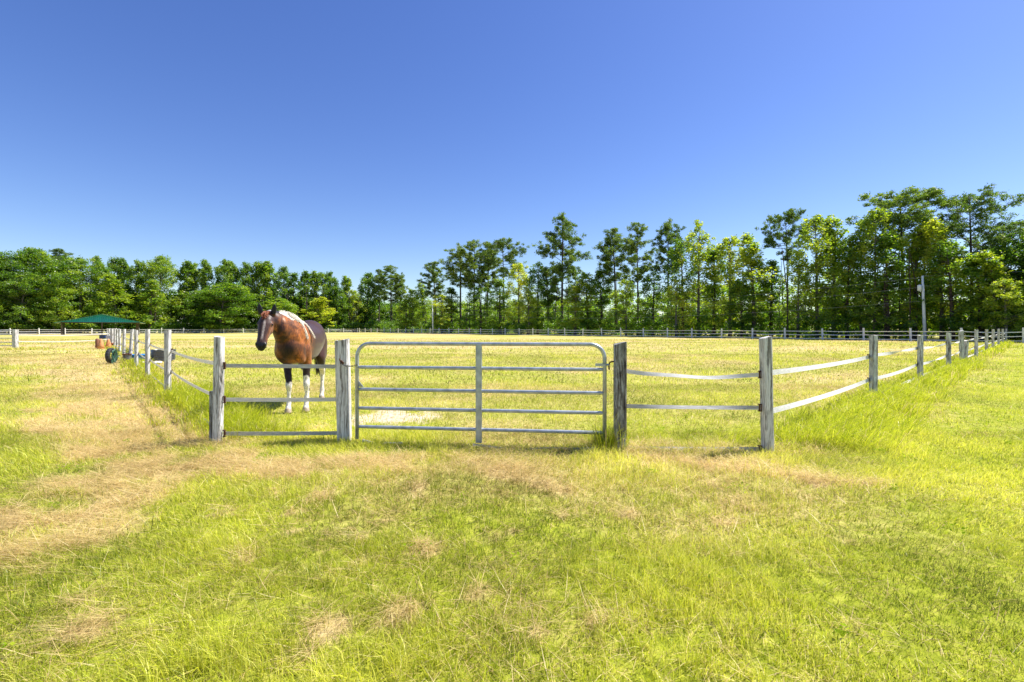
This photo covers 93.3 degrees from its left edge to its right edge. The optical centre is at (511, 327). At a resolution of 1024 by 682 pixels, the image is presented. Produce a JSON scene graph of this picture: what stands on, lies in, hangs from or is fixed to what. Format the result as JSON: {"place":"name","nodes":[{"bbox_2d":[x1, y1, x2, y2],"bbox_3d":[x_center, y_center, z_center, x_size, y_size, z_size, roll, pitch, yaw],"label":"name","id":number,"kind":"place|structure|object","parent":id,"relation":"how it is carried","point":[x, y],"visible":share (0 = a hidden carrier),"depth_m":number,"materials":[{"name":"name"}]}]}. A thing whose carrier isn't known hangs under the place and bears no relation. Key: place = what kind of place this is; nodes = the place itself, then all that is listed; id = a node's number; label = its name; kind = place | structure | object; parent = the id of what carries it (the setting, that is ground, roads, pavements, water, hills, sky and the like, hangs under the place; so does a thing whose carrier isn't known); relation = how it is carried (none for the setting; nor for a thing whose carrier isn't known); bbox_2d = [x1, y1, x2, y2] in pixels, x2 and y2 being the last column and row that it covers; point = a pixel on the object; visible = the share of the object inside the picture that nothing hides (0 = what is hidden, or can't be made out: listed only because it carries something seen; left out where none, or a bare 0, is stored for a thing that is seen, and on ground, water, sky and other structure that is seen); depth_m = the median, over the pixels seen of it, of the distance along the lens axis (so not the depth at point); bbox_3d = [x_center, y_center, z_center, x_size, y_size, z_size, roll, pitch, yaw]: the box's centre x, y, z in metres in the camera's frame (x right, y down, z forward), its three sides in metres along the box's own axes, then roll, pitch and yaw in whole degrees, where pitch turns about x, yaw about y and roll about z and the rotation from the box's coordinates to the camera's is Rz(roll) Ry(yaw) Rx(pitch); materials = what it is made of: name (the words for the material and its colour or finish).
{"place":"outdoors","nodes":[
{"label":"outdoors","id":0,"kind":"place"},
{"bbox_2d":[0,329,1023,681],"bbox_3d":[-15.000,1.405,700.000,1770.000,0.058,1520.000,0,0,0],"label":"ground","id":1,"kind":"structure","parent":0,"point":[394,417],"depth_m":3.31,"materials":[{"name":"green plant"}]},
{"bbox_2d":[0,250,50,332],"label":"broadleaf tree","id":2,"kind":"object","parent":1,"relation":"on","point":[7,263],"visible":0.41,"depth_m":111.26,"materials":[{"name":"green plant"}]},
{"bbox_2d":[0,270,59,332],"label":"broadleaf tree","id":3,"kind":"object","parent":1,"relation":"on","point":[26,281],"visible":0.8,"depth_m":110.32,"materials":[{"name":"green plant"}]},
{"bbox_2d":[0,246,77,332],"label":"broadleaf tree","id":4,"kind":"object","parent":1,"relation":"on","point":[34,257],"visible":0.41,"depth_m":115.67,"materials":[{"name":"green plant"}]},
{"bbox_2d":[22,279,81,332],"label":"broadleaf tree","id":5,"kind":"object","parent":1,"relation":"on","point":[67,296],"visible":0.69,"depth_m":113.09,"materials":[{"name":"green plant"}]},
{"bbox_2d":[12,329,113,347],"bbox_3d":[-33.673,0.837,36.730,0.257,1.587,7.730,0,0,3],"label":"side fence","id":6,"kind":"object","parent":1,"relation":"on","point":[15,338],"visible":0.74,"depth_m":33.84,"materials":[{"name":"grey wood"}]},
{"bbox_2d":[37,255,117,333],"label":"broadleaf tree","id":7,"kind":"object","parent":1,"relation":"on","point":[71,268],"visible":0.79,"depth_m":118.13,"materials":[{"name":"green plant"}]},
{"bbox_2d":[55,314,145,334],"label":"open shelter","id":8,"kind":"object","parent":1,"relation":"on","point":[101,318],"visible":0.99,"depth_m":92.01,"materials":[{"name":"green metal"}]},
{"bbox_2d":[99,256,128,328],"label":"broadleaf tree","id":9,"kind":"object","parent":1,"relation":"on","point":[113,265],"visible":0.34,"depth_m":129.69,"materials":[{"name":"green plant"}]},
{"bbox_2d":[83,273,146,328],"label":"sweetgum tree","id":10,"kind":"object","parent":1,"relation":"on","point":[120,296],"visible":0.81,"depth_m":120.34,"materials":[{"name":"green plant"}]},
{"bbox_2d":[122,259,153,328],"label":"broadleaf tree","id":11,"kind":"object","parent":1,"relation":"on","point":[131,273],"visible":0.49,"depth_m":128.79,"materials":[{"name":"green plant"}]},
{"bbox_2d":[123,279,176,332],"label":"broadleaf tree","id":12,"kind":"object","parent":1,"relation":"on","point":[148,306],"visible":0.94,"depth_m":124.57,"materials":[{"name":"green plant"}]},
{"bbox_2d":[124,254,184,332],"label":"broadleaf tree","id":13,"kind":"object","parent":1,"relation":"on","point":[157,270],"visible":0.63,"depth_m":129.80,"materials":[{"name":"green plant"}]},
{"bbox_2d":[107,328,224,444],"bbox_3d":[-22.202,0.843,27.374,0.223,1.627,57.116,0,0,-41],"label":"paddock fence","id":14,"kind":"object","parent":1,"relation":"on","point":[216,412],"visible":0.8,"depth_m":7.09,"materials":[{"name":"grey wood"}]},
{"bbox_2d":[0,328,357,333],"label":"paddock fence","id":15,"kind":"object","parent":1,"relation":"on","point":[161,329],"visible":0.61,"depth_m":121.30,"materials":[{"name":"white paint"}]},
{"bbox_2d":[163,259,203,327],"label":"broadleaf tree","id":16,"kind":"object","parent":1,"relation":"on","point":[187,267],"visible":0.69,"depth_m":133.41,"materials":[{"name":"green plant"}]},
{"bbox_2d":[0,314,403,333],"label":"undergrowth","id":17,"kind":"object","parent":1,"relation":"on","point":[350,326],"visible":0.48,"depth_m":125.73,"materials":[{"name":"green plant"}]},
{"bbox_2d":[192,259,221,331],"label":"broadleaf tree","id":18,"kind":"object","parent":1,"relation":"on","point":[206,269],"visible":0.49,"depth_m":135.97,"materials":[{"name":"green plant"}]},
{"bbox_2d":[1,284,430,332],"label":"woodland","id":19,"kind":"object","parent":1,"relation":"on","point":[384,305],"visible":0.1,"depth_m":143.46,"materials":[{"name":"green plant"}]},
{"bbox_2d":[172,281,263,331],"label":"broadleaf tree","id":20,"kind":"object","parent":1,"relation":"on","point":[227,291],"visible":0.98,"depth_m":131.07,"materials":[{"name":"green plant"}]},
{"bbox_2d":[210,258,236,331],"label":"broadleaf tree","id":21,"kind":"object","parent":1,"relation":"on","point":[222,271],"visible":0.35,"depth_m":138.62,"materials":[{"name":"green plant"}]},
{"bbox_2d":[233,262,258,328],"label":"broadleaf tree","id":22,"kind":"object","parent":1,"relation":"on","point":[245,270],"visible":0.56,"depth_m":141.44,"materials":[{"name":"green plant"}]},
{"bbox_2d":[246,260,277,330],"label":"broadleaf tree","id":23,"kind":"object","parent":1,"relation":"on","point":[257,266],"visible":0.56,"depth_m":143.25,"materials":[{"name":"green plant"}]},
{"bbox_2d":[245,260,290,326],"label":"broadleaf tree","id":24,"kind":"object","parent":1,"relation":"on","point":[266,266],"visible":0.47,"depth_m":144.47,"materials":[{"name":"green plant"}]},
{"bbox_2d":[251,298,306,325],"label":"broadleaf tree","id":25,"kind":"object","parent":1,"relation":"on","point":[282,303],"visible":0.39,"depth_m":140.14,"materials":[{"name":"green plant"}]},
{"bbox_2d":[272,265,295,313],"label":"broadleaf tree","id":26,"kind":"object","parent":1,"relation":"on","point":[283,274],"visible":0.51,"depth_m":148.54,"materials":[{"name":"green plant"}]},
{"bbox_2d":[223,338,351,443],"bbox_3d":[-2.740,0.894,5.911,1.515,1.529,0.152,0,0,-5],"label":"paddock fence","id":27,"kind":"object","parent":1,"relation":"on","point":[342,398],"visible":0.97,"depth_m":5.90,"materials":[{"name":"grey wood"}]},
{"bbox_2d":[339,342,613,442],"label":"farm gate","id":28,"kind":"structure","parent":27,"relation":"attached to","point":[478,391],"depth_m":5.72,"materials":[{"name":"metal"}]},
{"bbox_2d":[255,303,326,412],"bbox_3d":[-3.792,0.494,8.575,0.736,1.773,2.539,0,0,-12],"label":"horse","id":29,"kind":"object","parent":1,"relation":"on","point":[298,340],"visible":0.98,"depth_m":7.85},
{"bbox_2d":[284,272,305,315],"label":"broadleaf tree","id":30,"kind":"object","parent":1,"relation":"on","point":[294,278],"visible":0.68,"depth_m":149.79,"materials":[{"name":"green plant"}]},
{"bbox_2d":[291,270,314,320],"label":"broadleaf tree","id":31,"kind":"object","parent":1,"relation":"on","point":[305,277],"visible":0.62,"depth_m":151.66,"materials":[{"name":"green plant"}]},
{"bbox_2d":[307,270,324,325],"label":"broadleaf tree","id":32,"kind":"object","parent":1,"relation":"on","point":[314,286],"visible":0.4,"depth_m":154.30,"materials":[{"name":"green plant"}]},
{"bbox_2d":[299,297,337,326],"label":"sweetgum tree","id":33,"kind":"object","parent":1,"relation":"on","point":[317,306],"visible":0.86,"depth_m":146.38,"materials":[{"name":"green plant"}]},
{"bbox_2d":[320,271,339,327],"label":"broadleaf tree","id":34,"kind":"object","parent":1,"relation":"on","point":[329,278],"visible":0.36,"depth_m":156.94,"materials":[{"name":"green plant"}]},
{"bbox_2d":[323,286,353,329],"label":"broadleaf tree","id":35,"kind":"object","parent":1,"relation":"on","point":[335,292],"visible":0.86,"depth_m":154.26,"materials":[{"name":"green plant"}]},
{"bbox_2d":[341,289,366,331],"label":"sweetgum tree","id":36,"kind":"object","parent":1,"relation":"on","point":[353,294],"visible":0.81,"depth_m":158.82,"materials":[{"name":"green plant"}]},
{"bbox_2d":[354,272,381,331],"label":"broadleaf tree","id":37,"kind":"object","parent":1,"relation":"on","point":[363,285],"visible":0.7,"depth_m":164.34,"materials":[{"name":"green plant"}]},
{"bbox_2d":[367,269,388,331],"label":"pine tree","id":38,"kind":"object","parent":1,"relation":"on","point":[379,272],"visible":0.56,"depth_m":163.95,"materials":[{"name":"green plant"}]},
{"bbox_2d":[374,265,405,328],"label":"pine tree","id":39,"kind":"object","parent":1,"relation":"on","point":[385,281],"visible":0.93,"depth_m":157.13,"materials":[{"name":"green plant"}]},
{"bbox_2d":[392,300,417,331],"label":"sweetgum tree","id":40,"kind":"object","parent":1,"relation":"on","point":[403,309],"visible":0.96,"depth_m":137.24,"materials":[{"name":"green plant"}]},
{"bbox_2d":[396,289,425,331],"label":"sweetgum tree","id":41,"kind":"object","parent":1,"relation":"on","point":[409,298],"visible":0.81,"depth_m":138.72,"materials":[{"name":"green plant"}]},
{"bbox_2d":[413,282,434,327],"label":"sweetgum tree","id":42,"kind":"object","parent":1,"relation":"on","point":[420,290],"visible":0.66,"depth_m":145.50,"materials":[{"name":"green plant"}]},
{"bbox_2d":[416,261,450,332],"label":"pine tree","id":43,"kind":"object","parent":1,"relation":"on","point":[431,269],"visible":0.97,"depth_m":138.26,"materials":[{"name":"green plant"}]},
{"bbox_2d":[428,294,454,332],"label":"sweetgum tree","id":44,"kind":"object","parent":1,"relation":"on","point":[440,306],"visible":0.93,"depth_m":123.50,"materials":[{"name":"green plant"}]},
{"bbox_2d":[430,287,467,332],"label":"broadleaf tree","id":45,"kind":"object","parent":1,"relation":"on","point":[451,291],"visible":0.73,"depth_m":125.95,"materials":[{"name":"green plant"}]},
{"bbox_2d":[438,243,476,332],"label":"pine tree","id":46,"kind":"object","parent":1,"relation":"on","point":[452,271],"visible":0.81,"depth_m":130.12,"materials":[{"name":"green plant"}]},
{"bbox_2d":[458,239,489,327],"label":"pine tree","id":47,"kind":"object","parent":1,"relation":"on","point":[474,266],"visible":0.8,"depth_m":127.03,"materials":[{"name":"green plant"}]},
{"bbox_2d":[462,287,495,330],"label":"broadleaf tree","id":48,"kind":"object","parent":1,"relation":"on","point":[476,295],"visible":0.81,"depth_m":114.74,"materials":[{"name":"green plant"}]},
{"bbox_2d":[470,241,505,332],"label":"pine tree","id":49,"kind":"object","parent":1,"relation":"on","point":[486,276],"visible":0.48,"depth_m":128.87,"materials":[{"name":"green plant"}]},
{"bbox_2d":[479,278,521,333],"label":"broadleaf tree","id":50,"kind":"object","parent":1,"relation":"on","point":[497,285],"visible":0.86,"depth_m":111.07,"materials":[{"name":"green plant"}]},
{"bbox_2d":[475,237,529,333],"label":"pine tree","id":51,"kind":"object","parent":1,"relation":"on","point":[500,246],"visible":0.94,"depth_m":118.93,"materials":[{"name":"green plant"}]},
{"bbox_2d":[0,338,1021,466],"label":"tall grass","id":52,"kind":"structure","parent":1,"relation":"on","point":[855,414],"depth_m":6.90,"materials":[{"name":"green plant"}]},
{"bbox_2d":[503,262,537,333],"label":"sweetgum tree","id":53,"kind":"object","parent":1,"relation":"on","point":[523,277],"visible":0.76,"depth_m":107.77,"materials":[{"name":"green plant"}]},
{"bbox_2d":[26,233,1022,339],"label":"woodland","id":54,"kind":"object","parent":1,"relation":"on","point":[630,309],"depth_m":95.35,"materials":[{"name":"green plant"}]},
{"bbox_2d":[516,287,544,333],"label":"sweetgum tree","id":55,"kind":"object","parent":1,"relation":"on","point":[528,293],"visible":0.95,"depth_m":99.94,"materials":[{"name":"green plant"}]},
{"bbox_2d":[526,261,552,333],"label":"broadleaf tree","id":56,"kind":"object","parent":1,"relation":"on","point":[532,277],"visible":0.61,"depth_m":105.70,"materials":[{"name":"green plant"}]},
{"bbox_2d":[533,266,566,330],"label":"broadleaf tree","id":57,"kind":"object","parent":1,"relation":"on","point":[552,313],"visible":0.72,"depth_m":105.20,"materials":[{"name":"green plant"}]},
{"bbox_2d":[531,212,592,333],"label":"pine tree","id":58,"kind":"object","parent":1,"relation":"on","point":[559,270],"visible":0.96,"depth_m":102.16,"materials":[{"name":"green plant"}]},
{"bbox_2d":[556,279,594,334],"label":"sweetgum tree","id":59,"kind":"object","parent":1,"relation":"on","point":[576,295],"visible":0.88,"depth_m":91.74,"materials":[{"name":"green plant"}]},
{"bbox_2d":[566,272,608,334],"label":"broadleaf tree","id":60,"kind":"object","parent":1,"relation":"on","point":[588,286],"visible":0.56,"depth_m":92.84,"materials":[{"name":"green plant"}]},
{"bbox_2d":[577,268,621,334],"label":"broadleaf tree","id":61,"kind":"object","parent":1,"relation":"on","point":[601,275],"visible":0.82,"depth_m":91.99,"materials":[{"name":"green plant"}]},
{"bbox_2d":[592,227,636,322],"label":"pine tree","id":62,"kind":"object","parent":1,"relation":"on","point":[610,252],"visible":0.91,"depth_m":93.23,"materials":[{"name":"green plant"}]},
{"bbox_2d":[606,279,644,334],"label":"sweetgum tree","id":63,"kind":"object","parent":1,"relation":"on","point":[629,286],"visible":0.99,"depth_m":82.35,"materials":[{"name":"green plant"}]},
{"bbox_2d":[618,221,658,334],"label":"pine tree","id":64,"kind":"object","parent":1,"relation":"on","point":[641,270],"visible":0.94,"depth_m":89.12,"materials":[{"name":"green plant"}]},
{"bbox_2d":[639,271,669,335],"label":"broadleaf tree","id":65,"kind":"object","parent":1,"relation":"on","point":[649,288],"visible":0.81,"depth_m":83.82,"materials":[{"name":"green plant"}]},
{"bbox_2d":[649,217,689,335],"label":"pine tree","id":66,"kind":"object","parent":1,"relation":"on","point":[666,229],"visible":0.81,"depth_m":85.63,"materials":[{"name":"green plant"}]},
{"bbox_2d":[661,279,692,335],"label":"sweetgum tree","id":67,"kind":"object","parent":1,"relation":"on","point":[677,294],"visible":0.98,"depth_m":75.60,"materials":[{"name":"green plant"}]},
{"bbox_2d":[662,238,702,335],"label":"broadleaf tree","id":68,"kind":"object","parent":1,"relation":"on","point":[679,245],"visible":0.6,"depth_m":79.93,"materials":[{"name":"green plant"}]},
{"bbox_2d":[613,342,761,450],"bbox_3d":[1.982,0.904,5.481,1.628,1.494,0.138,0,0,5],"label":"paddock fence","id":69,"kind":"object","parent":1,"relation":"on","point":[620,372],"visible":0.81,"depth_m":5.48,"materials":[{"name":"grey wood"}]},
{"bbox_2d":[354,303,1023,339],"bbox_3d":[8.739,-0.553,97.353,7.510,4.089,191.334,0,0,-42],"label":"undergrowth","id":70,"kind":"object","parent":1,"relation":"on","point":[759,327],"visible":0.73,"depth_m":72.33,"materials":[{"name":"green plant"}]},
{"bbox_2d":[359,328,1023,342],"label":"paddock fence","id":71,"kind":"object","parent":1,"relation":"on","point":[910,331],"visible":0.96,"depth_m":64.07,"materials":[{"name":"weathered grey wood"}]},
{"bbox_2d":[676,219,722,335],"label":"sweetgum tree","id":72,"kind":"object","parent":1,"relation":"on","point":[700,248],"visible":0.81,"depth_m":76.93,"materials":[{"name":"green plant"}]},
{"bbox_2d":[692,248,731,335],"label":"broadleaf tree","id":73,"kind":"object","parent":1,"relation":"on","point":[714,285],"visible":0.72,"depth_m":74.76,"materials":[{"name":"green plant"}]},
{"bbox_2d":[694,234,762,336],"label":"sweetgum tree","id":74,"kind":"object","parent":1,"relation":"on","point":[731,262],"visible":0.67,"depth_m":72.02,"materials":[{"name":"green plant"}]},
{"bbox_2d":[720,280,761,337],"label":"broadleaf tree","id":75,"kind":"object","parent":1,"relation":"on","point":[743,299],"visible":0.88,"depth_m":69.09,"materials":[{"name":"green plant"}]},
{"bbox_2d":[711,232,799,337],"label":"sweetgum tree","id":76,"kind":"object","parent":1,"relation":"on","point":[749,252],"visible":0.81,"depth_m":69.18,"materials":[{"name":"green plant"}]},
{"bbox_2d":[745,259,800,336],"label":"broadleaf tree","id":77,"kind":"object","parent":1,"relation":"on","point":[765,284],"visible":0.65,"depth_m":68.92,"materials":[{"name":"green plant"}]},
{"bbox_2d":[754,207,824,320],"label":"pine tree","id":78,"kind":"object","parent":1,"relation":"on","point":[790,218],"visible":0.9,"depth_m":71.61,"materials":[{"name":"green plant"}]},
{"bbox_2d":[777,251,821,337],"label":"sweetgum tree","id":79,"kind":"object","parent":1,"relation":"on","point":[799,277],"visible":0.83,"depth_m":64.57,"materials":[{"name":"green plant"}]},
{"bbox_2d":[789,213,853,337],"bbox_3d":[40.392,-6.884,63.905,7.248,16.528,8.736,0,0,-26],"label":"sweetgum tree","id":80,"kind":"object","parent":1,"relation":"on","point":[806,237],"visible":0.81,"depth_m":63.26,"materials":[{"name":"green plant"}]},
{"bbox_2d":[799,214,867,337],"bbox_3d":[42.948,-6.919,63.363,9.292,16.599,7.731,0,0,2],"label":"sweetgum tree","id":81,"kind":"object","parent":1,"relation":"on","point":[841,233],"visible":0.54,"depth_m":63.23,"materials":[{"name":"green plant"}]},
{"bbox_2d":[823,234,876,337],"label":"broadleaf tree","id":82,"kind":"object","parent":1,"relation":"on","point":[840,261],"visible":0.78,"depth_m":60.67,"materials":[{"name":"green plant"}]},
{"bbox_2d":[836,220,882,337],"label":"sweetgum tree","id":83,"kind":"object","parent":1,"relation":"on","point":[867,255],"visible":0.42,"depth_m":60.96,"materials":[{"name":"green plant"}]},
{"bbox_2d":[837,206,912,333],"bbox_3d":[44.715,-6.773,59.374,7.318,16.306,6.072,0,0,-17],"label":"sweetgum tree","id":84,"kind":"object","parent":1,"relation":"on","point":[874,224],"visible":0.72,"depth_m":58.81,"materials":[{"name":"green plant"}]},
{"bbox_2d":[759,329,1009,452],"bbox_3d":[32.693,0.861,32.782,81.174,1.591,0.302,0,0,-43],"label":"paddock fence","id":85,"kind":"object","parent":1,"relation":"on","point":[766,391],"visible":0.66,"depth_m":7.48,"materials":[{"name":"grey wood"}]},
{"bbox_2d":[848,231,928,338],"bbox_3d":[45.002,-4.984,57.431,7.676,12.730,6.886,0,0,-23],"label":"broadleaf tree","id":86,"kind":"object","parent":1,"relation":"on","point":[886,261],"visible":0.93,"depth_m":57.12,"materials":[{"name":"green plant"}]},
{"bbox_2d":[845,185,945,338],"bbox_3d":[49.877,-8.298,63.286,10.564,19.357,14.778,0,0,41],"label":"pine tree","id":87,"kind":"object","parent":1,"relation":"on","point":[908,218],"visible":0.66,"depth_m":60.06,"materials":[{"name":"green plant"}]},
{"bbox_2d":[882,221,944,338],"bbox_3d":[48.492,-5.700,58.668,8.355,14.161,6.951,0,0,-36],"label":"sweetgum tree","id":88,"kind":"object","parent":1,"relation":"on","point":[917,240],"visible":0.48,"depth_m":58.28,"materials":[{"name":"green plant"}]},
{"bbox_2d":[917,275,926,340],"bbox_3d":[45.806,-2.100,54.000,0.980,7.572,0.400,0,0,0],"label":"utility pole","id":89,"kind":"object","parent":1,"relation":"on","point":[920,287],"visible":0.98,"depth_m":53.90,"materials":[{"name":"grey metal"}]},
{"bbox_2d":[897,216,948,330],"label":"sweetgum tree","id":90,"kind":"object","parent":1,"relation":"on","point":[921,255],"visible":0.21,"depth_m":58.68,"materials":[{"name":"green plant"}]},
{"bbox_2d":[896,217,976,339],"bbox_3d":[49.969,-5.796,56.891,6.638,14.354,7.978,0,0,-18],"label":"sweetgum tree","id":91,"kind":"object","parent":1,"relation":"on","point":[935,226],"visible":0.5,"depth_m":56.06,"materials":[{"name":"green plant"}]},
{"bbox_2d":[914,239,990,339],"bbox_3d":[48.325,-4.329,53.448,5.726,11.420,6.808,0,0,-12],"label":"broadleaf tree","id":92,"kind":"object","parent":1,"relation":"on","point":[947,253],"visible":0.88,"depth_m":53.31,"materials":[{"name":"green plant"}]},
{"bbox_2d":[898,183,1023,338],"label":"broadleaf tree","id":93,"kind":"object","parent":1,"relation":"on","point":[956,227],"visible":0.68,"depth_m":55.71,"materials":[{"name":"green plant"}]},
{"bbox_2d":[933,253,1023,339],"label":"broadleaf tree","id":94,"kind":"object","parent":1,"relation":"on","point":[964,276],"visible":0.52,"depth_m":51.48,"materials":[{"name":"green plant"}]},
{"bbox_2d":[958,250,1023,339],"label":"sweetgum tree","id":95,"kind":"object","parent":1,"relation":"on","point":[989,266],"visible":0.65,"depth_m":50.18,"materials":[{"name":"green plant"}]},
{"bbox_2d":[969,229,1023,339],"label":"broadleaf tree","id":96,"kind":"object","parent":1,"relation":"on","point":[1014,248],"visible":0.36,"depth_m":51.39,"materials":[{"name":"green plant"}]},
{"bbox_2d":[980,278,1023,337],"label":"sweetgum tree","id":97,"kind":"object","parent":1,"relation":"on","point":[1007,301],"visible":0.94,"depth_m":48.03,"materials":[{"name":"green plant"}]},
{"bbox_2d":[0,0,1023,325],"label":"sky","id":98,"kind":"structure","parent":0,"point":[350,139],"materials":[{"name":"blue"}]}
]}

